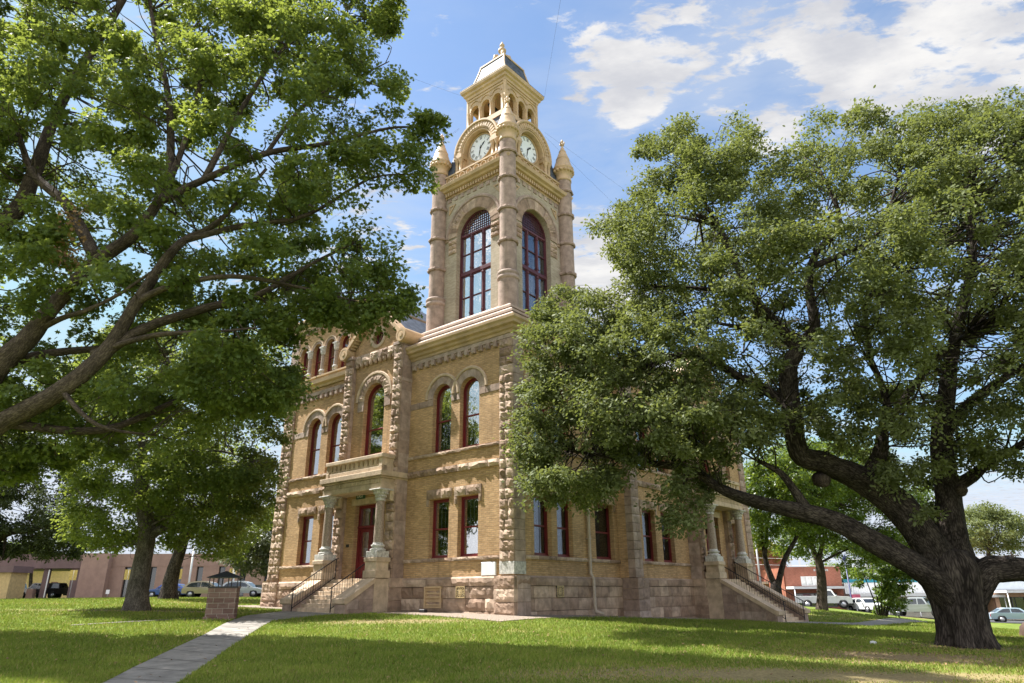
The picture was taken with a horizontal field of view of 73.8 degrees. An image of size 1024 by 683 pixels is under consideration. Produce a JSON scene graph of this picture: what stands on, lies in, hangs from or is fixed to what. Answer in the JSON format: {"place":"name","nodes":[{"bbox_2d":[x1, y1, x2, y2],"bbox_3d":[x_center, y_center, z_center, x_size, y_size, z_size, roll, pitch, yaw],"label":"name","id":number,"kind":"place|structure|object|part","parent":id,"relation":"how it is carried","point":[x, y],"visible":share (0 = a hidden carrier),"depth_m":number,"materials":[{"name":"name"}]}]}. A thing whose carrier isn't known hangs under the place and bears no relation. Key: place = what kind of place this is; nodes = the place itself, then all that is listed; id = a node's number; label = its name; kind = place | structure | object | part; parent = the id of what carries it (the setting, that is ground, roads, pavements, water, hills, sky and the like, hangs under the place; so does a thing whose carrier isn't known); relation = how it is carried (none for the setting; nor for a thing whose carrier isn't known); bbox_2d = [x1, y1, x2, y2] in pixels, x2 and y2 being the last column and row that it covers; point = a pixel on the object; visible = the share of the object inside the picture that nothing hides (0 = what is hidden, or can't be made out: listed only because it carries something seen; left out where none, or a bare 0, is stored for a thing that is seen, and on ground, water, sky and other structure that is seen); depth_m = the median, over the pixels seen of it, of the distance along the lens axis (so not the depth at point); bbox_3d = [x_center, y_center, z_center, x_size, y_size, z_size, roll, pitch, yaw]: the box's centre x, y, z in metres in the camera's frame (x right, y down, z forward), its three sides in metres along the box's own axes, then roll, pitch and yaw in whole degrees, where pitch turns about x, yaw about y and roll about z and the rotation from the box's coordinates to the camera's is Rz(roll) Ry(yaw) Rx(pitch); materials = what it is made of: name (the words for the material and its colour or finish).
{"place":"outdoors","nodes":[
{"label":"outdoors","id":0,"kind":"place"},
{"bbox_2d":[0,596,1023,682],"bbox_3d":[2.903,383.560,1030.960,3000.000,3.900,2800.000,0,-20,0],"label":"lawn ground","id":1,"kind":"structure","parent":0,"point":[778,674],"depth_m":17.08,"materials":[{"name":"green plant"}]},
{"bbox_2d":[0,566,33,598],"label":"building","id":2,"kind":"structure","parent":1,"relation":"on","point":[13,579],"depth_m":83.68,"materials":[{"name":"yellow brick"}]},
{"bbox_2d":[2,540,43,586],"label":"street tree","id":3,"kind":"object","parent":1,"relation":"on","point":[30,579],"depth_m":118.17,"materials":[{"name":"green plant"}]},
{"bbox_2d":[22,583,57,597],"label":"pickup truck","id":4,"kind":"object","parent":1,"relation":"on","point":[35,585],"visible":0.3,"depth_m":90.45,"materials":[{"name":"white paint"}]},
{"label":"windows","id":5,"kind":"part","parent":4,"relation":"part of","materials":[{"name":"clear glass"}]},
{"bbox_2d":[26,571,69,597],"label":"yellow building","id":6,"kind":"structure","parent":1,"relation":"on","point":[59,577],"depth_m":118.36,"materials":[{"name":"paint"}]},
{"bbox_2d":[0,430,97,563],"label":"live oak","id":7,"kind":"object","parent":1,"relation":"on","point":[36,539],"visible":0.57,"depth_m":54.48,"materials":[{"name":"green plant"}]},
{"bbox_2d":[33,583,67,597],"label":"pickup truck","id":8,"kind":"object","parent":1,"relation":"on","point":[53,589],"visible":0.52,"depth_m":90.85,"materials":[{"name":"black paint"}]},
{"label":"windows","id":9,"kind":"part","parent":8,"relation":"part of","materials":[{"name":"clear glass"}]},
{"bbox_2d":[69,570,77,595],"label":"street sign","id":10,"kind":"object","parent":1,"relation":"on","point":[73,573],"visible":0.91,"depth_m":85.21,"materials":[{"name":"yellow metal"}]},
{"bbox_2d":[124,570,130,596],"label":"street sign","id":11,"kind":"object","parent":1,"relation":"on","point":[127,573],"visible":0.72,"depth_m":85.18,"materials":[{"name":"yellow metal"}]},
{"bbox_2d":[0,553,266,598],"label":"bank","id":12,"kind":"structure","parent":1,"relation":"on","point":[95,578],"depth_m":89.31,"materials":[{"name":"brown brick"}]},
{"bbox_2d":[121,567,130,596],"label":"window","id":13,"kind":"structure","parent":12,"relation":"in","point":[127,568],"depth_m":89.59,"materials":[{"name":"grey glass"}]},
{"bbox_2d":[149,567,156,589],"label":"window","id":14,"kind":"structure","parent":12,"relation":"in","point":[153,570],"depth_m":90.08,"materials":[{"name":"grey glass"}]},
{"bbox_2d":[196,567,202,580],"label":"window","id":15,"kind":"structure","parent":12,"relation":"in","point":[200,569],"depth_m":90.54,"materials":[{"name":"grey glass"}]},
{"bbox_2d":[218,567,225,585],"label":"window","id":16,"kind":"structure","parent":12,"relation":"in","point":[222,569],"depth_m":90.72,"materials":[{"name":"grey glass"}]},
{"bbox_2d":[239,569,245,595],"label":"window","id":17,"kind":"structure","parent":12,"relation":"in","point":[243,579],"depth_m":90.63,"materials":[{"name":"grey glass"}]},
{"bbox_2d":[71,618,195,625],"bbox_3d":[-14.168,10.780,26.222,0.486,0.215,5.033,-19,-27,40],"label":"flat edging","id":18,"kind":"object","parent":1,"relation":"on","point":[126,621],"visible":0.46,"depth_m":25.92,"materials":[{"name":"grey concrete"}]},
{"bbox_2d":[14,313,314,610],"bbox_3d":[-17.990,5.407,34.810,16.535,15.838,9.655,-6,-21,15],"label":"oak tree","id":19,"kind":"object","parent":1,"relation":"on","point":[142,500],"visible":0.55,"depth_m":31.92,"materials":[{"name":"green plant"}]},
{"bbox_2d":[188,546,194,582],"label":"street pole","id":20,"kind":"object","parent":1,"relation":"on","point":[191,566],"visible":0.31,"depth_m":79.81,"materials":[{"name":"white metal"}]},
{"bbox_2d":[154,438,279,599],"bbox_3d":[-21.844,12.357,48.862,11.987,11.704,9.016,-10,-22,24],"label":"oak tree","id":21,"kind":"object","parent":1,"relation":"on","point":[169,588],"visible":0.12,"depth_m":47.12,"materials":[{"name":"green plant"}]},
{"bbox_2d":[103,611,337,682],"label":"front walk","id":22,"kind":"structure","parent":1,"relation":"on","point":[188,656],"depth_m":17.78,"materials":[{"name":"concrete"}]},
{"bbox_2d":[202,571,243,619],"bbox_3d":[-11.692,10.367,27.659,1.280,2.030,1.200,5,-21,-13],"label":"brick pedestal","id":23,"kind":"object","parent":1,"relation":"on","point":[222,602],"visible":0.9,"depth_m":27.20,"materials":[{"name":"brown brick"}]},
{"bbox_2d":[0,0,452,496],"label":"oak tree","id":24,"kind":"object","parent":1,"relation":"on","point":[203,59],"visible":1,"depth_m":22.59,"materials":[{"name":"green plant"}]},
{"bbox_2d":[216,502,273,580],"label":"live oak","id":25,"kind":"object","parent":1,"relation":"on","point":[259,557],"visible":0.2,"depth_m":65.04,"materials":[{"name":"green plant"}]},
{"bbox_2d":[238,605,281,608],"bbox_3d":[-12.689,14.431,36.944,8.000,0.251,2.200,-17,-26,37],"label":"gravel bed","id":26,"kind":"object","parent":1,"relation":"on","point":[255,606],"visible":0.28,"depth_m":38.09,"materials":[{"name":"beige gravel"}]},
{"bbox_2d":[376,611,513,621],"bbox_3d":[-2.411,11.521,28.588,8.036,0.316,2.820,-18,-27,39],"label":"gravel bed","id":27,"kind":"object","parent":1,"relation":"on","point":[492,617],"visible":0.67,"depth_m":27.62,"materials":[{"name":"beige gravel"}]},
{"bbox_2d":[419,609,426,612],"bbox_3d":[-3.896,11.818,29.924,0.320,0.140,0.200,-17,-26,37],"label":"flood light","id":28,"kind":"object","parent":27,"relation":"on","point":[422,610],"visible":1,"depth_m":29.84,"materials":[{"name":"white metal"}]},
{"bbox_2d":[6,615,1021,682],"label":"fallen leaves","id":29,"kind":"object","parent":1,"relation":"on","point":[682,654],"visible":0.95,"depth_m":18.13,"materials":[{"name":"brown plant"}]},
{"bbox_2d":[260,42,809,621],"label":"courthouse","id":30,"kind":"structure","parent":1,"relation":"on","point":[396,492],"depth_m":35.56,"materials":[{"name":"beige stone"}]},
{"bbox_2d":[302,351,308,378],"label":"window","id":31,"kind":"structure","parent":30,"relation":"in","point":[306,360],"depth_m":43.56,"materials":[{"name":"red paint"}]},
{"bbox_2d":[299,516,313,565],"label":"window","id":32,"kind":"structure","parent":30,"relation":"in","point":[308,521],"depth_m":38.67,"materials":[{"name":"red paint"}]},
{"bbox_2d":[308,419,321,475],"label":"window","id":33,"kind":"structure","parent":30,"relation":"in","point":[316,432],"depth_m":40.47,"materials":[{"name":"glass"}]},
{"bbox_2d":[315,346,320,375],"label":"window","id":34,"kind":"structure","parent":30,"relation":"in","point":[318,357],"depth_m":42.69,"materials":[{"name":"red paint"}]},
{"bbox_2d":[328,340,334,371],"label":"window","id":35,"kind":"structure","parent":30,"relation":"in","point":[331,352],"depth_m":41.88,"materials":[{"name":"red paint"}]},
{"bbox_2d":[329,414,341,462],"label":"window","id":36,"kind":"structure","parent":30,"relation":"in","point":[336,425],"depth_m":39.42,"materials":[{"name":"glass"}]},
{"bbox_2d":[341,336,348,367],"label":"window","id":37,"kind":"structure","parent":30,"relation":"in","point":[346,341],"depth_m":41.25,"materials":[{"name":"red paint"}]},
{"bbox_2d":[358,528,370,578],"bbox_3d":[-7.458,10.701,34.508,0.815,2.440,0.090,-17,-26,37],"label":"door leaf","id":38,"kind":"structure","parent":30,"relation":"in","point":[365,536],"depth_m":34.64,"materials":[{"name":"red paint"}]},
{"bbox_2d":[370,527,373,548],"bbox_3d":[-6.825,10.513,34.013,0.815,2.440,0.090,-17,-26,37],"label":"door leaf","id":39,"kind":"structure","parent":30,"relation":"in","point":[372,529],"depth_m":34.46,"materials":[{"name":"red paint"}]},
{"bbox_2d":[364,384,383,455],"bbox_3d":[-7.229,4.204,36.580,1.740,3.960,0.150,-17,-26,37],"label":"window","id":40,"kind":"structure","parent":30,"relation":"in","point":[375,412],"depth_m":36.72,"materials":[{"name":"clear glass"}]},
{"bbox_2d":[376,331,382,343],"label":"round window","id":41,"kind":"structure","parent":30,"relation":"in","point":[379,338],"depth_m":38.32,"materials":[{"name":"black glass"}]},
{"bbox_2d":[431,499,448,558],"bbox_3d":[-3.258,8.801,32.068,1.320,2.710,0.150,-17,-26,37],"label":"window","id":42,"kind":"structure","parent":30,"relation":"in","point":[441,507],"depth_m":32.20,"materials":[{"name":"glass"}]},
{"bbox_2d":[435,385,450,452],"bbox_3d":[-3.295,3.840,33.904,1.320,3.450,0.150,-17,-26,37],"label":"window","id":43,"kind":"structure","parent":30,"relation":"in","point":[443,416],"depth_m":34.02,"materials":[{"name":"clear glass"}]},
{"bbox_2d":[460,495,477,556],"bbox_3d":[-1.828,8.376,30.949,1.310,2.710,0.150,-17,-26,37],"label":"window","id":44,"kind":"structure","parent":30,"relation":"in","point":[469,512],"depth_m":31.07,"materials":[{"name":"clear glass"}]},
{"bbox_2d":[463,378,478,446],"bbox_3d":[-1.865,3.415,32.785,1.310,3.450,0.150,-17,-26,37],"label":"window","id":45,"kind":"structure","parent":30,"relation":"in","point":[471,390],"depth_m":32.90,"materials":[{"name":"glass"}]},
{"bbox_2d":[459,210,490,319],"bbox_3d":[-1.929,-4.367,37.832,2.600,6.530,0.150,-17,-26,37],"label":"tower window","id":46,"kind":"structure","parent":30,"relation":"in","point":[475,247],"depth_m":37.91,"materials":[{"name":"glass"}]},
{"bbox_2d":[522,211,546,313],"bbox_3d":[1.135,-4.293,38.094,0.150,6.530,2.600,-17,-26,37],"label":"tower window","id":47,"kind":"structure","parent":30,"relation":"in","point":[534,264],"depth_m":38.36,"materials":[{"name":"glass"}]},
{"bbox_2d":[532,377,544,439],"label":"window","id":48,"kind":"structure","parent":30,"relation":"in","point":[543,410],"depth_m":32.72,"materials":[{"name":"red paint"}]},
{"bbox_2d":[533,495,548,555],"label":"window","id":49,"kind":"structure","parent":30,"relation":"in","point":[540,547],"depth_m":30.93,"materials":[{"name":"red paint"}]},
{"bbox_2d":[556,501,568,556],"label":"window","id":50,"kind":"structure","parent":30,"relation":"in","point":[562,516],"depth_m":32.14,"materials":[{"name":"clear glass"}]},
{"bbox_2d":[591,399,604,451],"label":"window","id":51,"kind":"structure","parent":30,"relation":"in","point":[595,399],"depth_m":36.12,"materials":[{"name":"red paint"}]},
{"bbox_2d":[594,504,611,559],"bbox_3d":[4.455,9.625,34.454,0.150,2.710,1.740,-17,-26,37],"label":"window","id":52,"kind":"structure","parent":30,"relation":"in","point":[602,531],"depth_m":34.67,"materials":[{"name":"red paint"}]},
{"bbox_2d":[636,428,644,465],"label":"window","id":53,"kind":"structure","parent":30,"relation":"in","point":[638,434],"depth_m":38.90,"materials":[{"name":"red paint"}]},
{"bbox_2d":[642,510,654,561],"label":"window","id":54,"kind":"structure","parent":30,"relation":"in","point":[646,519],"depth_m":37.03,"materials":[{"name":"glass"}]},
{"bbox_2d":[660,513,672,562],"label":"window","id":55,"kind":"structure","parent":30,"relation":"in","point":[666,544],"depth_m":38.42,"materials":[{"name":"glass"}]},
{"bbox_2d":[698,441,707,471],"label":"window","id":56,"kind":"structure","parent":30,"relation":"in","point":[704,463],"depth_m":43.52,"materials":[{"name":"glass"}]},
{"bbox_2d":[500,615,728,621],"bbox_3d":[4.689,13.029,32.003,3.190,0.684,17.855,-19,-27,41],"label":"gravel bed","id":57,"kind":"object","parent":1,"relation":"on","point":[519,617],"visible":0.38,"depth_m":28.16,"materials":[{"name":"beige gravel"}]},
{"bbox_2d":[492,81,1023,649],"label":"live oak","id":58,"kind":"object","parent":1,"relation":"on","point":[948,569],"visible":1,"depth_m":23.14,"materials":[{"name":"green plant"}]},
{"bbox_2d":[754,551,786,583],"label":"brick annex","id":59,"kind":"object","parent":1,"relation":"on","point":[773,564],"depth_m":98.88,"materials":[{"name":"brown brick"}]},
{"bbox_2d":[753,538,792,565],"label":"street tree","id":60,"kind":"object","parent":1,"relation":"on","point":[770,548],"visible":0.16,"depth_m":98.57,"materials":[{"name":"green plant"}]},
{"bbox_2d":[743,436,850,594],"bbox_3d":[20.978,13.291,50.761,9.493,12.890,10.145,-10,-22,25],"label":"lawn tree","id":61,"kind":"object","parent":1,"relation":"on","point":[762,476],"visible":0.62,"depth_m":49.41,"materials":[{"name":"green plant"}]},
{"bbox_2d":[760,567,851,608],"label":"brick shop","id":62,"kind":"structure","parent":1,"relation":"on","point":[799,581],"depth_m":89.62,"materials":[{"name":"red brick"}]},
{"bbox_2d":[800,576,816,585],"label":"sign","id":63,"kind":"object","parent":62,"relation":"in","point":[805,580],"depth_m":89.68,"materials":[{"name":"white paint"}]},
{"bbox_2d":[794,593,838,606],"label":"shop window","id":64,"kind":"structure","parent":62,"relation":"in","point":[797,594],"depth_m":89.12,"materials":[{"name":"black glass"}]},
{"bbox_2d":[842,555,851,597],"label":"lamp post","id":65,"kind":"object","parent":1,"relation":"on","point":[843,558],"visible":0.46,"depth_m":79.22,"materials":[{"name":"grey metal"}]},
{"bbox_2d":[768,441,934,610],"bbox_3d":[27.981,14.484,55.285,16.208,14.047,10.768,0,-20,0],"label":"lawn tree","id":66,"kind":"object","parent":1,"relation":"on","point":[860,503],"visible":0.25,"depth_m":53.65,"materials":[{"name":"green plant"}]},
{"bbox_2d":[783,618,926,625],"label":"side walk","id":67,"kind":"structure","parent":1,"relation":"on","point":[885,621],"depth_m":39.94,"materials":[{"name":"concrete"}]},
{"bbox_2d":[806,540,905,583],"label":"street tree","id":68,"kind":"object","parent":1,"relation":"on","point":[844,575],"visible":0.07,"depth_m":116.16,"materials":[{"name":"green plant"}]},
{"bbox_2d":[851,594,860,609],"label":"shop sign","id":69,"kind":"object","parent":1,"relation":"on","point":[855,595],"visible":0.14,"depth_m":82.26,"materials":[{"name":"red metal"}]},
{"bbox_2d":[848,559,915,617],"bbox_3d":[32.146,20.911,58.390,6.467,5.337,4.334,6,-21,-16],"label":"leafy shrub","id":70,"kind":"object","parent":1,"relation":"on","point":[887,589],"visible":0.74,"depth_m":57.71,"materials":[{"name":"green plant"}]},
{"bbox_2d":[841,579,933,617],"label":"white shop","id":71,"kind":"structure","parent":1,"relation":"on","point":[864,591],"depth_m":89.90,"materials":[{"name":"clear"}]},
{"bbox_2d":[964,499,1023,556],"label":"street tree","id":72,"kind":"object","parent":1,"relation":"on","point":[981,517],"visible":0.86,"depth_m":98.54,"materials":[{"name":"green plant"}]},
{"bbox_2d":[992,595,1006,606],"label":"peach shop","id":73,"kind":"structure","parent":1,"relation":"on","point":[1000,596],"depth_m":88.28,"materials":[{"name":"beige glass"}]},
{"bbox_2d":[988,581,1023,611],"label":"canopied shop","id":74,"kind":"structure","parent":1,"relation":"on","point":[1013,592],"depth_m":88.92,"materials":[{"name":"white"}]},
{"bbox_2d":[999,597,1023,609],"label":"shop window","id":75,"kind":"structure","parent":74,"relation":"in","point":[1016,602],"depth_m":88.81,"materials":[{"name":"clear glass"}]},
{"bbox_2d":[1019,622,1023,636],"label":"boulder","id":76,"kind":"object","parent":1,"relation":"on","point":[1021,629],"visible":0.75,"depth_m":27.64,"materials":[{"name":"beige stone"}]},
{"bbox_2d":[0,0,1023,582],"label":"sky","id":77,"kind":"structure","parent":0,"point":[618,69],"materials":[{"name":"blue"}]},
{"bbox_2d":[808,606,1023,622],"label":"street","id":78,"kind":"structure","parent":0,"point":[1008,621],"depth_m":71.51,"materials":[{"name":"grey asphalt"}]},
{"bbox_2d":[795,589,853,608],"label":"pickup truck","id":79,"kind":"object","parent":78,"relation":"on","point":[841,601],"visible":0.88,"depth_m":73.73,"materials":[{"name":"white paint"}]},
{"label":"windows","id":80,"kind":"part","parent":79,"relation":"part of","materials":[{"name":"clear glass"}]},
{"bbox_2d":[846,598,886,612],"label":"parked car","id":81,"kind":"object","parent":78,"relation":"on","point":[865,604],"visible":0.59,"depth_m":72.19,"materials":[{"name":"white paint"}]},
{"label":"windows","id":82,"kind":"part","parent":81,"relation":"part of","materials":[{"name":"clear glass"}]},
{"bbox_2d":[885,597,933,616],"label":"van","id":83,"kind":"object","parent":78,"relation":"on","point":[920,604],"visible":0.23,"depth_m":70.00,"materials":[{"name":"grey paint"}]},
{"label":"windows","id":84,"kind":"part","parent":83,"relation":"part of","materials":[{"name":"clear glass"}]},
{"bbox_2d":[989,607,1023,621],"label":"parked car","id":85,"kind":"object","parent":78,"relation":"on","point":[1001,614],"visible":0.84,"depth_m":70.94,"materials":[{"name":"blue paint"}]},
{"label":"windows","id":86,"kind":"part","parent":85,"relation":"part of","materials":[{"name":"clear glass"}]},
{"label":"street","id":87,"kind":"structure","parent":0,"visible":0},
{"bbox_2d":[149,584,186,596],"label":"parked car","id":88,"kind":"object","parent":87,"relation":"on","point":[154,592],"visible":0.42,"depth_m":73.47,"materials":[{"name":"blue paint"}]},
{"bbox_2d":[181,581,219,596],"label":"parked car","id":89,"kind":"object","parent":87,"relation":"on","point":[194,589],"visible":0.45,"depth_m":73.05,"materials":[{"name":"beige paint"}]},
{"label":"windows","id":90,"kind":"part","parent":89,"relation":"part of","materials":[{"name":"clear glass"}]},
{"bbox_2d":[223,581,261,596],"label":"parked car","id":91,"kind":"object","parent":87,"relation":"on","point":[252,589],"visible":0.45,"depth_m":74.53,"materials":[{"name":"silver metal"}]},
{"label":"windows","id":92,"kind":"part","parent":91,"relation":"part of","materials":[{"name":"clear glass"}]},
{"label":"pavement","id":93,"kind":"structure","parent":0,"visible":0},
{"bbox_2d":[756,542,760,582],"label":"street pole","id":94,"kind":"object","parent":93,"relation":"on","point":[758,565],"visible":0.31,"depth_m":87.33,"materials":[{"name":"grey metal"}]}
]}

